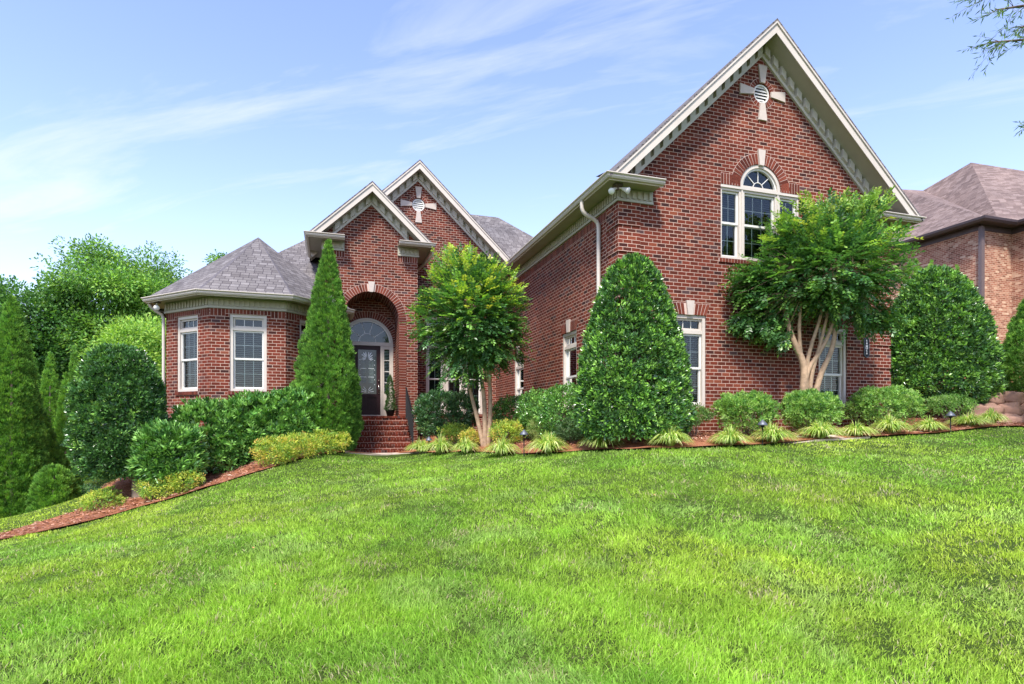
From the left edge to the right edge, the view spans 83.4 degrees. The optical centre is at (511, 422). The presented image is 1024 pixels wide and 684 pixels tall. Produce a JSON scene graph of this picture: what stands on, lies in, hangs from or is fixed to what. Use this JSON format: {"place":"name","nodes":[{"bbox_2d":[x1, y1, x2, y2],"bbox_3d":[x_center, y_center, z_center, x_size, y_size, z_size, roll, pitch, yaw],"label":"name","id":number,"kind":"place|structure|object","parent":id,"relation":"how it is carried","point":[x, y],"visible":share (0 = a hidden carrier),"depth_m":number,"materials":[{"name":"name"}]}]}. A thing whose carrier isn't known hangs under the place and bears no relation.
{"place":"outdoors","nodes":[
{"label":"outdoors","id":0,"kind":"place"},
{"bbox_2d":[0,364,1023,683],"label":"ground","id":1,"kind":"structure","parent":0,"point":[778,514],"depth_m":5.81,"materials":[{"name":"plant"}]},
{"bbox_2d":[5,321,39,363],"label":"shade tree","id":2,"kind":"object","parent":1,"relation":"on","point":[36,337],"visible":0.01,"depth_m":30.37,"materials":[{"name":"green plant"}]},
{"bbox_2d":[0,294,50,517],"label":"arborvitae","id":3,"kind":"object","parent":1,"relation":"on","point":[24,409],"visible":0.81,"depth_m":15.26,"materials":[{"name":"green plant"}]},
{"bbox_2d":[14,344,44,449],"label":"arborvitae","id":4,"kind":"object","parent":1,"relation":"on","point":[36,365],"visible":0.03,"depth_m":20.05,"materials":[{"name":"green plant"}]},
{"bbox_2d":[4,409,65,516],"bbox_3d":[-13.538,1.151,16.506,1.778,3.244,1.717,0,0,-18],"label":"arborvitae","id":5,"kind":"object","parent":1,"relation":"on","point":[55,451],"visible":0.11,"depth_m":16.49,"materials":[{"name":"green plant"}]},
{"bbox_2d":[24,462,80,513],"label":"dome evergreen","id":6,"kind":"object","parent":1,"relation":"on","point":[46,487],"visible":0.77,"depth_m":14.34,"materials":[{"name":"green plant"}]},
{"bbox_2d":[0,267,105,392],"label":"shade tree","id":7,"kind":"object","parent":1,"relation":"on","point":[46,312],"visible":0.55,"depth_m":32.10,"materials":[{"name":"green plant"}]},
{"bbox_2d":[39,351,68,468],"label":"arborvitae","id":8,"kind":"object","parent":1,"relation":"on","point":[52,398],"visible":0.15,"depth_m":18.90,"materials":[{"name":"green plant"}]},
{"bbox_2d":[53,371,84,486],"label":"arborvitae","id":9,"kind":"object","parent":1,"relation":"on","point":[59,414],"visible":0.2,"depth_m":17.30,"materials":[{"name":"green plant"}]},
{"bbox_2d":[64,345,85,480],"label":"arborvitae","id":10,"kind":"object","parent":1,"relation":"on","point":[73,360],"visible":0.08,"depth_m":20.95,"materials":[{"name":"green plant"}]},
{"bbox_2d":[29,233,192,359],"bbox_3d":[-24.135,-4.852,36.085,8.085,13.816,10.381,0,0,-18],"label":"shade tree","id":11,"kind":"object","parent":1,"relation":"on","point":[116,290],"visible":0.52,"depth_m":33.40,"materials":[{"name":"green plant"}]},
{"bbox_2d":[75,309,165,403],"bbox_3d":[-16.183,-1.676,25.181,4.804,7.220,5.818,0,0,-18],"label":"shade tree","id":12,"kind":"object","parent":1,"relation":"on","point":[144,335],"visible":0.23,"depth_m":23.83,"materials":[{"name":"green plant"}]},
{"bbox_2d":[202,249,226,264],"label":"shade tree","id":13,"kind":"object","parent":1,"relation":"on","point":[217,256],"visible":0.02,"depth_m":43.68,"materials":[{"name":"green plant"}]},
{"bbox_2d":[0,371,1023,538],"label":"mulch bed","id":14,"kind":"object","parent":1,"relation":"on","point":[631,445],"visible":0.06,"depth_m":11.93,"materials":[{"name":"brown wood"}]},
{"bbox_2d":[59,483,104,496],"bbox_3d":[-11.531,2.076,15.502,2.177,0.942,1.440,0,0,-18],"label":"ivy mound","id":15,"kind":"object","parent":14,"relation":"on","point":[84,488],"visible":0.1,"depth_m":15.42,"materials":[{"name":"green plant"}]},
{"bbox_2d":[74,488,128,510],"bbox_3d":[-8.531,1.618,12.011,1.024,0.564,0.791,0,0,-18],"label":"nandina","id":16,"kind":"object","parent":14,"relation":"on","point":[97,496],"visible":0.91,"depth_m":11.86,"materials":[{"name":"green plant"}]},
{"bbox_2d":[60,342,170,497],"bbox_3d":[-8.604,0.002,12.607,1.996,3.511,2.015,0,0,-18],"label":"holly tree","id":17,"kind":"object","parent":14,"relation":"on","point":[129,377],"visible":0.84,"depth_m":11.95,"materials":[{"name":"green plant"}]},
{"bbox_2d":[132,478,182,499],"bbox_3d":[-7.391,1.418,12.002,0.932,0.620,0.726,0,0,-18],"label":"nandina","id":18,"kind":"object","parent":14,"relation":"on","point":[158,489],"visible":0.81,"depth_m":11.86,"materials":[{"name":"green plant"}]},
{"bbox_2d":[125,418,210,490],"bbox_3d":[-7.390,0.755,12.352,1.678,1.789,1.306,0,0,-18],"label":"cherry laurel","id":19,"kind":"object","parent":14,"relation":"on","point":[181,447],"visible":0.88,"depth_m":12.02,"materials":[{"name":"green plant"}]},
{"bbox_2d":[163,469,205,494],"bbox_3d":[-6.925,1.282,12.143,0.862,0.645,0.640,0,0,-18],"label":"nandina","id":20,"kind":"object","parent":14,"relation":"on","point":[191,482],"visible":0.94,"depth_m":12.04,"materials":[{"name":"green plant"}]},
{"bbox_2d":[170,395,258,474],"bbox_3d":[-7.021,0.381,13.542,2.203,2.051,1.367,0,0,-18],"label":"cherry laurel","id":21,"kind":"object","parent":14,"relation":"on","point":[208,412],"visible":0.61,"depth_m":13.18,"materials":[{"name":"green plant"}]},
{"bbox_2d":[214,388,294,465],"bbox_3d":[-6.219,0.116,13.934,1.977,1.888,1.379,0,0,-18],"label":"cherry laurel","id":22,"kind":"object","parent":14,"relation":"on","point":[251,401],"visible":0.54,"depth_m":13.52,"materials":[{"name":"green plant"}]},
{"bbox_2d":[249,434,301,466],"bbox_3d":[-5.286,0.645,12.859,1.107,0.851,0.818,0,0,-18],"label":"nandina","id":23,"kind":"object","parent":14,"relation":"on","point":[279,456],"visible":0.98,"depth_m":12.74,"materials":[{"name":"green plant"}]},
{"bbox_2d":[256,385,326,449],"bbox_3d":[-5.421,-0.068,14.179,1.777,1.815,1.358,0,0,-18],"label":"cherry laurel","id":24,"kind":"object","parent":14,"relation":"on","point":[287,396],"visible":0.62,"depth_m":13.81,"materials":[{"name":"green plant"}]},
{"bbox_2d":[275,429,324,458],"bbox_3d":[-4.967,0.539,13.433,1.172,0.772,0.956,0,0,-18],"label":"nandina","id":25,"kind":"object","parent":14,"relation":"on","point":[311,451],"visible":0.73,"depth_m":13.33,"materials":[{"name":"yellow plant"}]},
{"bbox_2d":[289,238,364,450],"bbox_3d":[-4.775,-1.955,14.865,1.751,5.636,1.901,0,0,21],"label":"cypress","id":26,"kind":"object","parent":14,"relation":"on","point":[314,356],"visible":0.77,"depth_m":14.51,"materials":[{"name":"green plant"}]},
{"bbox_2d":[303,428,352,453],"bbox_3d":[-4.522,0.479,14.084,1.286,0.710,0.938,0,0,-18],"label":"nandina","id":27,"kind":"object","parent":14,"relation":"on","point":[341,436],"visible":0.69,"depth_m":13.98,"materials":[{"name":"yellow plant"}]},
{"bbox_2d":[403,438,430,452],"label":"lilyturf","id":28,"kind":"object","parent":14,"relation":"on","point":[418,445],"visible":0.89,"depth_m":15.16,"materials":[{"name":"green plant"}]},
{"bbox_2d":[420,434,456,453],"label":"lilyturf","id":29,"kind":"object","parent":14,"relation":"on","point":[439,446],"visible":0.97,"depth_m":14.26,"materials":[{"name":"green plant"}]},
{"bbox_2d":[411,389,479,441],"bbox_3d":[-1.935,-0.125,16.596,2.108,1.742,1.437,0,0,-18],"label":"laurel shrub","id":30,"kind":"object","parent":14,"relation":"on","point":[429,406],"visible":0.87,"depth_m":16.21,"materials":[{"name":"green plant"}]},
{"bbox_2d":[436,422,474,445],"bbox_3d":[-1.470,0.359,15.199,1.050,0.814,0.819,0,0,-18],"label":"nandina","id":31,"kind":"object","parent":14,"relation":"on","point":[456,428],"visible":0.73,"depth_m":15.07,"materials":[{"name":"green plant"}]},
{"bbox_2d":[452,435,480,452],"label":"lilyturf","id":32,"kind":"object","parent":14,"relation":"on","point":[466,445],"visible":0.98,"depth_m":13.56,"materials":[{"name":"green plant"}]},
{"bbox_2d":[402,240,532,446],"bbox_3d":[-1.008,-1.874,14.224,3.494,5.196,3.017,0,0,-18],"label":"crape myrtle","id":33,"kind":"object","parent":14,"relation":"on","point":[477,282],"visible":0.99,"depth_m":13.75,"materials":[{"name":"green plant"}]},
{"bbox_2d":[457,427,479,445],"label":"nandina","id":34,"kind":"object","parent":14,"relation":"on","point":[470,435],"visible":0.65,"depth_m":14.30,"materials":[{"name":"yellow plant"}]},
{"bbox_2d":[478,436,521,455],"bbox_3d":[-0.226,0.473,12.501,1.036,0.506,1.022,0,0,-18],"label":"lilyturf","id":35,"kind":"object","parent":14,"relation":"on","point":[501,448],"visible":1,"depth_m":12.35,"materials":[{"name":"green plant"}]},
{"bbox_2d":[487,417,523,444],"bbox_3d":[-0.116,0.277,13.801,1.012,0.807,0.724,0,0,-18],"label":"nandina","id":36,"kind":"object","parent":14,"relation":"on","point":[509,425],"visible":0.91,"depth_m":13.70,"materials":[{"name":"yellow plant"}]},
{"bbox_2d":[492,394,540,434],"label":"privet shrub","id":37,"kind":"object","parent":14,"relation":"on","point":[501,410],"visible":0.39,"depth_m":15.14,"materials":[{"name":"green plant"}]},
{"bbox_2d":[512,387,561,438],"bbox_3d":[0.661,-0.166,13.993,1.180,1.432,1.236,0,0,-18],"label":"privet shrub","id":38,"kind":"object","parent":14,"relation":"on","point":[526,416],"visible":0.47,"depth_m":13.81,"materials":[{"name":"green plant"}]},
{"bbox_2d":[526,415,556,441],"bbox_3d":[0.691,0.218,12.900,0.831,0.873,0.718,0,0,-18],"label":"spirea","id":39,"kind":"object","parent":14,"relation":"on","point":[530,430],"visible":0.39,"depth_m":12.79,"materials":[{"name":"green plant"}]},
{"bbox_2d":[520,430,569,453],"bbox_3d":[0.721,0.379,11.585,1.139,0.506,1.115,0,0,-18],"label":"lilyturf","id":40,"kind":"object","parent":14,"relation":"on","point":[547,444],"visible":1,"depth_m":11.45,"materials":[{"name":"green plant"}]},
{"bbox_2d":[533,381,576,442],"bbox_3d":[1.085,-0.156,12.602,1.211,1.529,1.203,0,0,-18],"label":"privet shrub","id":41,"kind":"object","parent":14,"relation":"on","point":[557,397],"visible":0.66,"depth_m":12.38,"materials":[{"name":"green plant"}]},
{"bbox_2d":[553,417,584,443],"bbox_3d":[1.289,0.220,12.198,0.888,0.756,0.729,0,0,-18],"label":"gardenia","id":42,"kind":"object","parent":14,"relation":"on","point":[570,433],"visible":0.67,"depth_m":12.04,"materials":[{"name":"green plant"}]},
{"bbox_2d":[574,436,624,447],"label":"lilyturf","id":43,"kind":"object","parent":14,"relation":"on","point":[600,443],"visible":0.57,"depth_m":10.94,"materials":[{"name":"green plant"}]},
{"bbox_2d":[570,252,698,442],"bbox_3d":[2.429,-1.356,11.228,2.692,3.972,1.616,0,0,-18],"label":"holly tree","id":44,"kind":"object","parent":14,"relation":"on","point":[647,336],"visible":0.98,"depth_m":10.73,"materials":[{"name":"green plant"}]},
{"bbox_2d":[646,425,694,445],"bbox_3d":[2.943,0.216,10.696,0.995,0.474,0.988,0,0,-18],"label":"lilyturf","id":45,"kind":"object","parent":14,"relation":"on","point":[669,437],"visible":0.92,"depth_m":10.55,"materials":[{"name":"green plant"}]},
{"bbox_2d":[689,402,715,436],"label":"azalea","id":46,"kind":"object","parent":14,"relation":"on","point":[703,411],"visible":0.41,"depth_m":11.78,"materials":[{"name":"green plant"}]},
{"bbox_2d":[706,423,754,445],"bbox_3d":[4.098,0.218,10.803,0.968,0.443,0.979,0,0,-18],"label":"lilyturf","id":47,"kind":"object","parent":14,"relation":"on","point":[730,436],"visible":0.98,"depth_m":10.69,"materials":[{"name":"green plant"}]},
{"bbox_2d":[710,389,782,434],"bbox_3d":[4.849,-0.145,11.891,1.385,1.118,0.999,0,0,-18],"label":"azalea","id":48,"kind":"object","parent":14,"relation":"on","point":[736,406],"visible":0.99,"depth_m":11.67,"materials":[{"name":"green plant"}]},
{"bbox_2d":[757,419,767,444],"bbox_3d":[4.749,0.238,10.900,0.190,0.600,0.187,0,0,-18],"label":"path light","id":49,"kind":"object","parent":14,"relation":"on","point":[762,422],"visible":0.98,"depth_m":10.87,"materials":[{"name":"black metal"}]},
{"bbox_2d":[747,420,801,443],"bbox_3d":[5.017,0.163,11.045,1.087,0.484,1.091,0,0,-18],"label":"lilyturf","id":50,"kind":"object","parent":14,"relation":"on","point":[771,433],"visible":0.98,"depth_m":10.91,"materials":[{"name":"green plant"}]},
{"bbox_2d":[780,387,844,432],"bbox_3d":[6.353,-0.178,12.204,1.491,1.135,0.941,0,0,-18],"label":"azalea","id":51,"kind":"object","parent":14,"relation":"on","point":[825,401],"visible":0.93,"depth_m":11.97,"materials":[{"name":"green plant"}]},
{"bbox_2d":[792,418,849,438],"bbox_3d":[6.159,0.119,11.504,1.151,0.437,1.155,0,0,-18],"label":"lilyturf","id":52,"kind":"object","parent":14,"relation":"on","point":[820,430],"visible":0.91,"depth_m":11.34,"materials":[{"name":"green plant"}]},
{"bbox_2d":[718,184,924,431],"bbox_3d":[6.754,-2.437,12.486,4.526,5.610,3.050,0,0,-18],"label":"crape myrtle","id":53,"kind":"object","parent":14,"relation":"on","point":[842,226],"visible":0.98,"depth_m":12.24,"materials":[{"name":"green plant"}]},
{"bbox_2d":[834,419,881,435],"bbox_3d":[7.119,0.113,11.904,0.983,0.390,0.978,0,0,-18],"label":"lilyturf","id":54,"kind":"object","parent":14,"relation":"on","point":[858,429],"visible":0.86,"depth_m":11.77,"materials":[{"name":"green plant"}]},
{"bbox_2d":[842,384,928,426],"bbox_3d":[8.624,-0.300,13.210,2.086,1.174,1.195,0,0,-18],"label":"azalea","id":55,"kind":"object","parent":14,"relation":"on","point":[871,395],"visible":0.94,"depth_m":12.95,"materials":[{"name":"green plant"}]},
{"bbox_2d":[869,414,915,432],"bbox_3d":[8.019,-0.008,12.207,1.008,0.512,1.006,0,0,-18],"label":"lilyturf","id":56,"kind":"object","parent":14,"relation":"on","point":[889,424],"visible":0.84,"depth_m":12.08,"materials":[{"name":"green plant"}]},
{"bbox_2d":[893,254,930,380],"bbox_3d":[13.261,-3.167,18.989,1.415,4.906,1.411,0,0,-18],"label":"arborvitae","id":57,"kind":"object","parent":14,"relation":"on","point":[916,261],"visible":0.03,"depth_m":18.93,"materials":[{"name":"green plant"}]},
{"bbox_2d":[917,259,939,363],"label":"arborvitae","id":58,"kind":"object","parent":14,"relation":"on","point":[931,260],"visible":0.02,"depth_m":20.96,"materials":[{"name":"green plant"}]},
{"bbox_2d":[911,415,949,431],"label":"lilyturf","id":59,"kind":"object","parent":14,"relation":"on","point":[927,424],"visible":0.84,"depth_m":12.49,"materials":[{"name":"green plant"}]},
{"bbox_2d":[890,263,1008,411],"bbox_3d":[11.397,-2.165,15.508,3.611,4.209,2.809,0,0,-18],"label":"holly tree","id":60,"kind":"object","parent":14,"relation":"on","point":[971,349],"visible":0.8,"depth_m":14.57,"materials":[{"name":"green plant"}]},
{"bbox_2d":[945,411,955,431],"bbox_3d":[9.533,0.036,12.500,0.190,0.580,0.187,0,0,-18],"label":"path light","id":61,"kind":"object","parent":14,"relation":"on","point":[950,414],"visible":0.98,"depth_m":12.47,"materials":[{"name":"black metal"}]},
{"bbox_2d":[925,393,979,422],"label":"azalea","id":62,"kind":"object","parent":14,"relation":"on","point":[952,400],"visible":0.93,"depth_m":13.57,"materials":[{"name":"green plant"}]},
{"bbox_2d":[944,412,993,425],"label":"lilyturf","id":63,"kind":"object","parent":14,"relation":"on","point":[971,419],"visible":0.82,"depth_m":12.89,"materials":[{"name":"green plant"}]},
{"bbox_2d":[962,391,1023,422],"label":"stone retaining wall","id":64,"kind":"structure","parent":14,"relation":"on","point":[1009,404],"depth_m":14.51,"materials":[{"name":"beige stone"}]},
{"bbox_2d":[978,407,1011,422],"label":"lilyturf","id":65,"kind":"object","parent":14,"relation":"on","point":[991,415],"visible":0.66,"depth_m":13.39,"materials":[{"name":"green plant"}]},
{"bbox_2d":[1001,296,1023,391],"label":"arborvitae","id":66,"kind":"object","parent":14,"relation":"on","point":[1014,337],"visible":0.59,"depth_m":15.31,"materials":[{"name":"green plant"}]},
{"bbox_2d":[1012,346,1023,390],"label":"shrub","id":67,"kind":"object","parent":14,"relation":"on","point":[1020,363],"visible":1,"depth_m":14.16,"materials":[{"name":"green plant"}]},
{"bbox_2d":[519,430,528,456],"bbox_3d":[0.248,0.472,11.900,0.190,0.660,0.187,0,0,-18],"label":"path light","id":68,"kind":"object","parent":1,"relation":"on","point":[523,433],"visible":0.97,"depth_m":11.90,"materials":[{"name":"black metal"}]},
{"bbox_2d":[141,18,926,457],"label":"brick house","id":69,"kind":"structure","parent":1,"relation":"on","point":[721,160],"depth_m":13.97,"materials":[{"name":"brick"}]},
{"bbox_2d":[153,301,160,310],"bbox_3d":[-9.251,-3.034,14.984,0.174,0.262,0.256,0,0,-18],"label":"flood light","id":70,"kind":"object","parent":69,"relation":"attached to","point":[156,307],"visible":0.94,"depth_m":14.91,"materials":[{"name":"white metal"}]},
{"bbox_2d":[178,315,197,391],"bbox_3d":[-8.318,-1.780,15.047,0.870,1.960,0.325,0,0,27],"label":"window","id":71,"kind":"structure","parent":69,"relation":"in","point":[193,330],"depth_m":15.09,"materials":[{"name":"beige paint"}]},
{"bbox_2d":[230,314,266,390],"bbox_3d":[-6.814,-1.780,14.917,0.870,1.960,0.325,0,0,-18],"label":"window","id":72,"kind":"structure","parent":69,"relation":"in","point":[248,333],"depth_m":14.91,"materials":[{"name":"beige paint"}]},
{"bbox_2d":[300,320,322,385],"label":"window","id":73,"kind":"structure","parent":69,"relation":"in","point":[302,323],"depth_m":15.60,"materials":[{"name":"beige paint"}]},
{"bbox_2d":[354,345,379,414],"bbox_3d":[-4.752,-1.394,18.892,0.840,2.268,0.149,0,0,-18],"label":"front door","id":74,"kind":"structure","parent":69,"relation":"in","point":[367,358],"depth_m":18.95,"materials":[{"name":"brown wood"}]},
{"bbox_2d":[383,374,396,415],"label":"potted topiary","id":75,"kind":"object","parent":69,"relation":"on","point":[391,410],"visible":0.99,"depth_m":18.16,"materials":[{"name":"green plant"}]},
{"bbox_2d":[426,316,444,413],"bbox_3d":[-2.730,-2.000,20.258,0.660,3.400,0.325,0,0,-18],"label":"window","id":76,"kind":"structure","parent":69,"relation":"in","point":[432,381],"depth_m":20.36,"materials":[{"name":"beige paint"}]},
{"bbox_2d":[446,318,463,411],"bbox_3d":[-2.072,-2.000,20.466,0.640,3.400,0.325,0,0,-18],"label":"window","id":77,"kind":"structure","parent":69,"relation":"in","point":[449,385],"depth_m":20.58,"materials":[{"name":"beige paint"}]},
{"bbox_2d":[465,323,482,413],"bbox_3d":[-1.414,-2.000,20.674,0.660,3.400,0.325,0,0,-18],"label":"window","id":78,"kind":"structure","parent":69,"relation":"in","point":[475,391],"depth_m":20.67,"materials":[{"name":"beige paint"}]},
{"bbox_2d":[515,357,523,411],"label":"window","id":79,"kind":"structure","parent":69,"relation":"in","point":[519,375],"depth_m":18.47,"materials":[{"name":"beige paint"}]},
{"bbox_2d":[563,330,576,406],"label":"window","id":80,"kind":"structure","parent":69,"relation":"in","point":[569,339],"depth_m":14.55,"materials":[{"name":"beige paint"}]},
{"bbox_2d":[608,182,630,194],"bbox_3d":[2.160,-4.721,11.626,0.443,0.258,0.296,0,0,-18],"label":"flood light","id":81,"kind":"object","parent":69,"relation":"attached to","point":[617,186],"visible":1,"depth_m":11.60,"materials":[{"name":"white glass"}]},
{"bbox_2d":[676,314,704,406],"bbox_3d":[3.776,-1.330,12.594,0.840,2.000,0.325,0,0,-18],"label":"window","id":82,"kind":"structure","parent":69,"relation":"in","point":[686,322],"depth_m":12.57,"materials":[{"name":"beige paint"}]},
{"bbox_2d":[721,187,740,259],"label":"window","id":83,"kind":"structure","parent":69,"relation":"in","point":[726,224],"depth_m":12.88,"materials":[{"name":"beige paint"}]},
{"bbox_2d":[743,190,776,261],"bbox_3d":[5.559,-4.420,13.158,0.940,1.560,0.325,0,0,-18],"label":"window","id":84,"kind":"structure","parent":69,"relation":"in","point":[754,213],"depth_m":13.26,"materials":[{"name":"glass"}]},
{"bbox_2d":[779,196,798,256],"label":"window","id":85,"kind":"structure","parent":69,"relation":"in","point":[784,199],"depth_m":13.33,"materials":[{"name":"beige paint"}]},
{"bbox_2d":[819,327,845,408],"bbox_3d":[7.542,-1.285,13.786,0.860,1.910,0.325,0,0,-18],"label":"window","id":86,"kind":"structure","parent":69,"relation":"in","point":[827,381],"depth_m":13.78,"materials":[{"name":"grey glass"}]},
{"bbox_2d":[863,338,868,357],"bbox_3d":[8.566,-1.815,13.898,0.152,0.500,0.030,0,0,-18],"label":"wall lamp","id":87,"kind":"object","parent":69,"relation":"attached to","point":[866,348],"visible":1,"depth_m":13.89,"materials":[{"name":"black metal"}]},
{"bbox_2d":[891,163,1023,344],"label":"brick house","id":88,"kind":"structure","parent":1,"relation":"on","point":[972,225],"depth_m":25.27,"materials":[{"name":"brown brick"}]},
{"bbox_2d":[946,0,1023,135],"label":"willow oak","id":89,"kind":"object","parent":1,"relation":"on","point":[997,42],"visible":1,"depth_m":6.68,"materials":[{"name":"green plant"}]},
{"bbox_2d":[0,0,1023,419],"label":"sky","id":90,"kind":"structure","parent":0,"point":[194,128],"materials":[{"name":"blue"}]},
{"bbox_2d":[345,434,869,454],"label":"garden path","id":91,"kind":"structure","parent":0,"point":[819,440],"depth_m":11.74,"materials":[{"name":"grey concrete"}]}
]}

